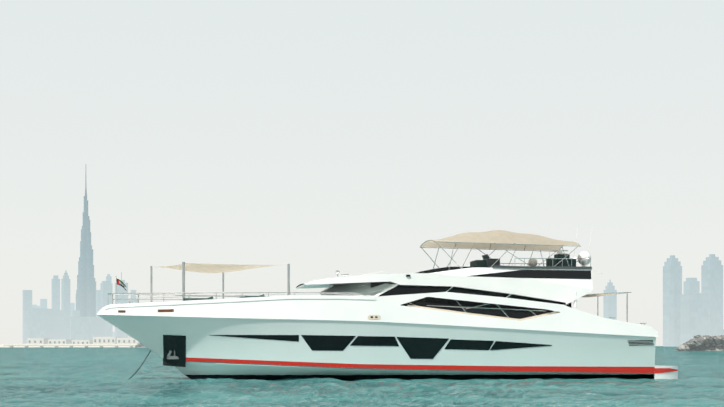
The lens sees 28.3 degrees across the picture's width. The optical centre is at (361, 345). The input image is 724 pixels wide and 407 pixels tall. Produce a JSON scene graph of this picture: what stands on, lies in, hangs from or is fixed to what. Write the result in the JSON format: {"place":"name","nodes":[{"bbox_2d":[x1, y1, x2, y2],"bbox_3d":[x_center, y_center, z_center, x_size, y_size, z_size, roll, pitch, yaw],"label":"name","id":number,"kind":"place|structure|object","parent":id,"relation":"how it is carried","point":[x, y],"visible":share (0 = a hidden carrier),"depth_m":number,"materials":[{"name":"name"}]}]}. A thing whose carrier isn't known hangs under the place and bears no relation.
{"place":"outdoors","nodes":[
{"label":"outdoors","id":0,"kind":"place"},
{"bbox_2d":[0,344,136,346],"bbox_3d":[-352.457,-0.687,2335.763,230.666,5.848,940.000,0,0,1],"label":"shore land","id":1,"kind":"structure","parent":0,"point":[67,344],"depth_m":1892.81,"materials":[{"name":"beige"}]},
{"bbox_2d":[3,337,138,347],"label":"shore villas","id":2,"kind":"object","parent":1,"relation":"on","point":[47,340],"visible":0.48,"depth_m":2025.99,"materials":[{"name":"grey"}]},
{"bbox_2d":[29,339,134,343],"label":"building windows","id":3,"kind":"structure","parent":2,"relation":"attached to","point":[94,341],"depth_m":2025.76,"materials":[{"name":"grey"}]},
{"bbox_2d":[23,270,137,343],"bbox_3d":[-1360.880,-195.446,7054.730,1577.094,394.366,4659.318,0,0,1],"label":"skyline","id":4,"kind":"structure","parent":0,"point":[66,321],"depth_m":5524.59,"materials":[{"name":"grey glass"}]},
{"bbox_2d":[76,173,95,316],"bbox_3d":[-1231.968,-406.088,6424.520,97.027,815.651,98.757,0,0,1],"label":"skyscraper","id":5,"kind":"structure","parent":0,"point":[86,296],"depth_m":6397.67,"materials":[{"name":"grey glass"}]},
{"bbox_2d":[150,262,289,301],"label":"awning poles","id":6,"kind":"object","parent":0,"point":[183,278],"visible":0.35,"depth_m":74.39,"materials":[{"name":"grey metal"}]},
{"bbox_2d":[160,263,280,272],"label":"shade sail","id":7,"kind":"object","parent":6,"relation":"attached to","point":[207,268],"visible":0.98,"depth_m":74.99,"materials":[{"name":"beige fabric"}]},
{"bbox_2d":[183,294,264,300],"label":"yacht foredeck sunpads","id":8,"kind":"object","parent":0,"point":[186,299],"visible":0.38,"depth_m":74.39,"materials":[{"name":"grey fabric"}]},
{"bbox_2d":[108,292,365,303],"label":"bow railing","id":9,"kind":"object","parent":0,"point":[138,294],"visible":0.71,"depth_m":74.20,"materials":[{"name":"silver metal"}]},
{"bbox_2d":[0,346,723,406],"bbox_3d":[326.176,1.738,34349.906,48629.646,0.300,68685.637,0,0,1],"label":"sea","id":10,"kind":"structure","parent":0,"point":[65,377],"depth_m":59.22,"materials":[{"name":"liquid"}]},
{"bbox_2d":[135,342,147,347],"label":"breakwater","id":11,"kind":"object","parent":10,"relation":"in","point":[139,345],"visible":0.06,"depth_m":1504.16,"materials":[{"name":"grey stone"}]},
{"bbox_2d":[98,315,655,380],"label":"yacht hull","id":12,"kind":"object","parent":10,"relation":"on","point":[573,349],"visible":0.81,"depth_m":74.56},
{"bbox_2d":[117,279,125,289],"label":"flag","id":13,"kind":"object","parent":12,"relation":"attached to","point":[121,283],"visible":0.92,"depth_m":75.43,"materials":[{"name":"multicoloured fabric"}]},
{"bbox_2d":[129,350,150,378],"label":"anchor line","id":14,"kind":"object","parent":12,"relation":"attached to","point":[140,366],"visible":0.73,"depth_m":75.13,"materials":[{"name":"grey metal"}]},
{"bbox_2d":[167,350,178,358],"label":"anchor","id":15,"kind":"object","parent":12,"relation":"attached to","point":[171,357],"visible":0.44,"depth_m":74.98,"materials":[{"name":"silver metal"}]},
{"bbox_2d":[163,335,551,366],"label":"hull windows","id":16,"kind":"structure","parent":12,"relation":"in","point":[421,348],"depth_m":74.27,"materials":[{"name":"black glass"}]},
{"bbox_2d":[321,284,397,296],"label":"windshield frame","id":17,"kind":"object","parent":12,"relation":"on","point":[384,291],"visible":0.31,"depth_m":74.87,"materials":[{"name":"silver metal"}]},
{"bbox_2d":[323,283,394,295],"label":"windshield","id":18,"kind":"object","parent":17,"relation":"in","point":[366,289],"visible":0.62,"depth_m":75.00,"materials":[{"name":"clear glass"}]},
{"bbox_2d":[368,315,379,318],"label":"yacht hawse plate","id":19,"kind":"object","parent":12,"relation":"on","point":[369,316],"visible":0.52,"depth_m":73.74,"materials":[{"name":"silver metal"}]},
{"bbox_2d":[97,292,657,336],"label":"yacht bulwark","id":20,"kind":"object","parent":12,"relation":"attached to","point":[393,310],"visible":0.75,"depth_m":74.11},
{"bbox_2d":[118,309,173,312],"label":"hawseholes","id":21,"kind":"object","parent":20,"relation":"in","point":[159,310],"visible":0.73,"depth_m":74.07,"materials":[{"name":"metal"}]},
{"bbox_2d":[105,295,375,309],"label":"yacht cap rail","id":22,"kind":"object","parent":20,"relation":"on","point":[245,299],"visible":0.69,"depth_m":73.67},
{"bbox_2d":[186,357,654,372],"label":"hull stripe","id":23,"kind":"object","parent":12,"relation":"attached to","point":[558,369],"visible":0.88,"depth_m":74.67,"materials":[{"name":"red paint"}]},
{"bbox_2d":[186,361,654,373],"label":"hull bottom","id":24,"kind":"object","parent":12,"relation":"attached to","point":[420,369],"visible":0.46,"depth_m":74.51,"materials":[{"name":"paint"}]},
{"bbox_2d":[434,267,592,289],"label":"flybridge","id":25,"kind":"object","parent":12,"relation":"on","point":[585,283],"visible":0.35,"depth_m":75.83,"materials":[{"name":"white plastic"}]},
{"bbox_2d":[420,240,580,268],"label":"canopy frame","id":26,"kind":"object","parent":25,"relation":"on","point":[454,242],"visible":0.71,"depth_m":76.43,"materials":[{"name":"silver metal"}]},
{"bbox_2d":[421,230,579,250],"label":"yacht bimini canvas","id":27,"kind":"object","parent":26,"relation":"on","point":[507,239],"visible":0.98,"depth_m":76.96,"materials":[{"name":"beige fabric"}]},
{"bbox_2d":[488,265,591,268],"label":"yacht fly top band","id":28,"kind":"object","parent":25,"relation":"attached to","point":[540,267],"visible":0.27,"depth_m":76.02,"materials":[{"name":"grey plastic"}]},
{"bbox_2d":[500,258,590,266],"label":"railing","id":29,"kind":"object","parent":25,"relation":"on","point":[543,263],"visible":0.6,"depth_m":76.34,"materials":[{"name":"metal"}]},
{"bbox_2d":[566,288,591,306],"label":"yacht aft wedge","id":30,"kind":"object","parent":12,"relation":"on","point":[574,299],"visible":0.4,"depth_m":75.85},
{"bbox_2d":[582,293,620,296],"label":"awning","id":31,"kind":"object","parent":12,"relation":"on","point":[594,295],"visible":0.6,"depth_m":77.42,"materials":[{"name":"beige fabric"}]},
{"bbox_2d":[628,340,653,345],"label":"yacht vents","id":32,"kind":"object","parent":12,"relation":"attached to","point":[645,343],"visible":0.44,"depth_m":75.92,"materials":[{"name":"grey metal"}]},
{"bbox_2d":[651,365,677,378],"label":"swim platform","id":33,"kind":"structure","parent":12,"relation":"attached to","point":[670,375],"depth_m":76.50,"materials":[{"name":"white plastic"}]},
{"bbox_2d":[655,368,677,372],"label":"stripe","id":34,"kind":"object","parent":33,"relation":"attached to","point":[661,370],"visible":0.42,"depth_m":76.40,"materials":[{"name":"red paint"}]},
{"bbox_2d":[675,335,723,350],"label":"breakwater","id":35,"kind":"object","parent":10,"relation":"in","point":[705,343],"visible":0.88,"depth_m":516.44,"materials":[{"name":"grey stone"}]},
{"bbox_2d":[0,0,723,345],"label":"sky","id":36,"kind":"structure","parent":0,"point":[319,138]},
{"bbox_2d":[128,270,645,324],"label":"yacht deck hardware","id":37,"kind":"object","parent":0,"point":[337,272],"visible":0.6,"depth_m":76.11,"materials":[{"name":"silver metal"}]},
{"bbox_2d":[295,273,588,302],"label":"cabin roof","id":38,"kind":"structure","parent":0,"point":[546,290],"depth_m":75.20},
{"bbox_2d":[371,282,570,318],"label":"cabin windows","id":39,"kind":"structure","parent":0,"point":[437,303],"depth_m":75.50,"materials":[{"name":"black glass"}]},
{"bbox_2d":[409,300,543,317],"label":"yacht side deck rails","id":40,"kind":"object","parent":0,"point":[484,308],"visible":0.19,"depth_m":74.85,"materials":[{"name":"silver metal"}]},
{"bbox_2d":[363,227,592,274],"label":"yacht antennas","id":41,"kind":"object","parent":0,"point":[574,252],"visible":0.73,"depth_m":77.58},
{"bbox_2d":[407,305,558,320],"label":"window trim","id":42,"kind":"structure","parent":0,"point":[482,314],"depth_m":74.69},
{"bbox_2d":[482,254,499,267],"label":"helm seat","id":43,"kind":"object","parent":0,"point":[488,261],"visible":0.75,"depth_m":76.84,"materials":[{"name":"black leather"}]},
{"bbox_2d":[417,267,590,278],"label":"dark trim panel","id":44,"kind":"object","parent":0,"point":[564,274],"visible":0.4,"depth_m":75.94,"materials":[{"name":"black plastic"}]},
{"bbox_2d":[470,254,575,267],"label":"yacht flybridge seats","id":45,"kind":"object","parent":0,"point":[481,263],"visible":0.5,"depth_m":77.79,"materials":[{"name":"black leather"}]},
{"bbox_2d":[528,246,601,273],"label":"yacht mast domes","id":46,"kind":"structure","parent":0,"point":[582,262],"depth_m":77.89,"materials":[{"name":"white plastic"}]},
{"bbox_2d":[586,292,630,321],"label":"yacht awning poles","id":47,"kind":"object","parent":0,"point":[611,293],"visible":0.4,"depth_m":76.51,"materials":[{"name":"silver metal"}]},
{"bbox_2d":[603,254,723,346],"bbox_3d":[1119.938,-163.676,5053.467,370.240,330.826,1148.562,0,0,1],"label":"skyline","id":48,"kind":"structure","parent":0,"point":[692,311],"depth_m":4985.18,"materials":[{"name":"grey glass"}]}
]}

